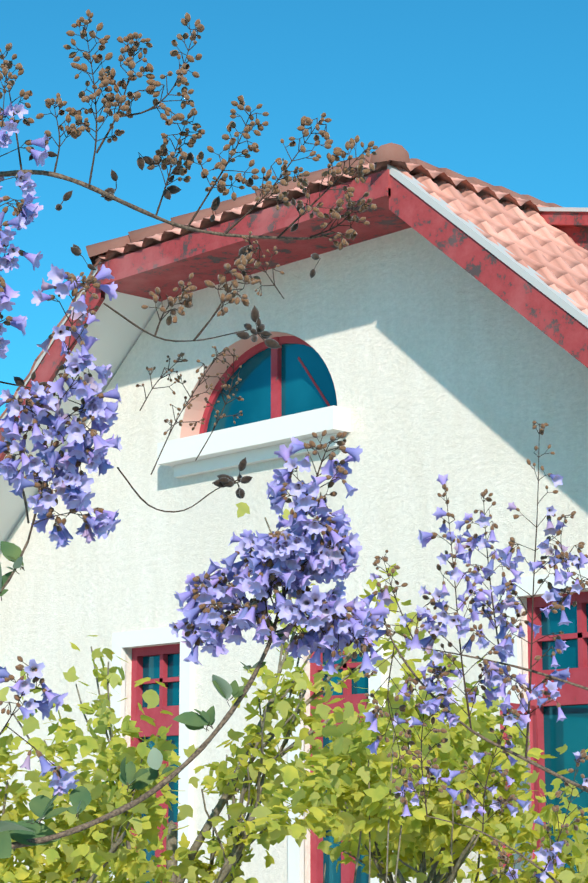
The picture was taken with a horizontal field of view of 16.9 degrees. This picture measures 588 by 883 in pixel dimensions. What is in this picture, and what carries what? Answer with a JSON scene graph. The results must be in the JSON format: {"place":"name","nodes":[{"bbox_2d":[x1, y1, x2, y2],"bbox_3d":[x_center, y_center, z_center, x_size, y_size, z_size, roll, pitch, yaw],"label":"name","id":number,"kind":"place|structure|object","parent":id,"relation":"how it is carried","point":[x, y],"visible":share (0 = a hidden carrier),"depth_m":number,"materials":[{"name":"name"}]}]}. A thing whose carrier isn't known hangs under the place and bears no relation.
{"place":"outdoors","nodes":[
{"label":"outdoors","id":0,"kind":"place"},
{"bbox_2d":[0,227,587,882],"bbox_3d":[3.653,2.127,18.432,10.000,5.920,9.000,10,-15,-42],"label":"wall","id":1,"kind":"structure","parent":0,"point":[436,361],"depth_m":14.97,"materials":[{"name":"paint"}]},
{"bbox_2d":[0,160,587,533],"bbox_3d":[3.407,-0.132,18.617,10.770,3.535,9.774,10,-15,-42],"label":"roof tiles","id":2,"kind":"object","parent":1,"relation":"on","point":[524,232],"visible":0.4,"depth_m":14.31,"materials":[{"name":"tile"}]},
{"bbox_2d":[86,143,561,264],"bbox_3d":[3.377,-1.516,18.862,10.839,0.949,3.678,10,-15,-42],"label":"ridge caps","id":3,"kind":"object","parent":2,"relation":"on","point":[390,151],"visible":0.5,"depth_m":16.39,"materials":[{"name":"ceramic"}]},
{"bbox_2d":[0,164,587,549],"bbox_3d":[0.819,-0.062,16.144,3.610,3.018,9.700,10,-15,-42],"label":"roof timber","id":4,"kind":"object","parent":1,"relation":"attached to","point":[402,201],"visible":0.69,"depth_m":14.97,"materials":[{"name":"red wood"}]},
{"bbox_2d":[109,332,587,882],"bbox_3d":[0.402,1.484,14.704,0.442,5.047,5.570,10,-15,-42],"label":"trim","id":5,"kind":"structure","parent":1,"relation":"attached to","point":[255,442],"depth_m":15.69,"materials":[{"name":"white paint"}]},
{"bbox_2d":[130,336,587,882],"bbox_3d":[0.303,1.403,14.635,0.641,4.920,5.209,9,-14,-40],"label":"windows","id":6,"kind":"structure","parent":1,"relation":"attached to","point":[292,374],"depth_m":14.95,"materials":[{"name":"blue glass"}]},
{"bbox_2d":[0,9,587,882],"bbox_3d":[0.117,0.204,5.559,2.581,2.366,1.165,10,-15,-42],"label":"flowering tree","id":7,"kind":"object","parent":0,"point":[282,555],"depth_m":4.98,"materials":[{"name":"purple plant"}]},
{"bbox_2d":[0,0,587,415],"label":"sky","id":8,"kind":"structure","parent":0,"point":[493,92],"materials":[{"name":"blue"}]},
{"label":"ground","id":9,"kind":"structure","parent":0,"visible":0},
{"bbox_2d":[0,666,212,882],"bbox_3d":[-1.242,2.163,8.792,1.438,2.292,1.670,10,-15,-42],"label":"shrub","id":10,"kind":"object","parent":9,"relation":"on","point":[86,852],"depth_m":8.83,"materials":[{"name":"green plant"}]},
{"bbox_2d":[53,759,210,882],"bbox_3d":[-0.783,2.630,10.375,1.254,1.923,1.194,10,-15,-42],"label":"shrub","id":11,"kind":"object","parent":9,"relation":"on","point":[186,869],"visible":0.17,"depth_m":10.25,"materials":[{"name":"green plant"}]},
{"bbox_2d":[13,502,425,882],"bbox_3d":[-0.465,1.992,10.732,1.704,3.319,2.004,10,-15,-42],"label":"shrub","id":12,"kind":"object","parent":9,"relation":"on","point":[284,706],"depth_m":10.53,"materials":[{"name":"green plant"}]},
{"bbox_2d":[172,638,460,882],"bbox_3d":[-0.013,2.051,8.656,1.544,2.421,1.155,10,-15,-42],"label":"shrub","id":13,"kind":"object","parent":9,"relation":"on","point":[377,799],"depth_m":8.81,"materials":[{"name":"green plant"}]},
{"bbox_2d":[300,689,482,882],"bbox_3d":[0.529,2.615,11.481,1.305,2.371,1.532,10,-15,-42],"label":"shrub","id":14,"kind":"object","parent":9,"relation":"on","point":[351,846],"depth_m":11.44,"materials":[{"name":"green plant"}]},
{"bbox_2d":[299,612,578,882],"bbox_3d":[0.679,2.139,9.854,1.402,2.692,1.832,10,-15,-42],"label":"shrub","id":15,"kind":"object","parent":9,"relation":"on","point":[458,748],"depth_m":9.62,"materials":[{"name":"green plant"}]},
{"bbox_2d":[429,744,587,882],"bbox_3d":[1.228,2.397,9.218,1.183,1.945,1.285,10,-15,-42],"label":"shrub","id":16,"kind":"object","parent":9,"relation":"on","point":[578,858],"depth_m":9.23,"materials":[{"name":"green plant"}]}
]}

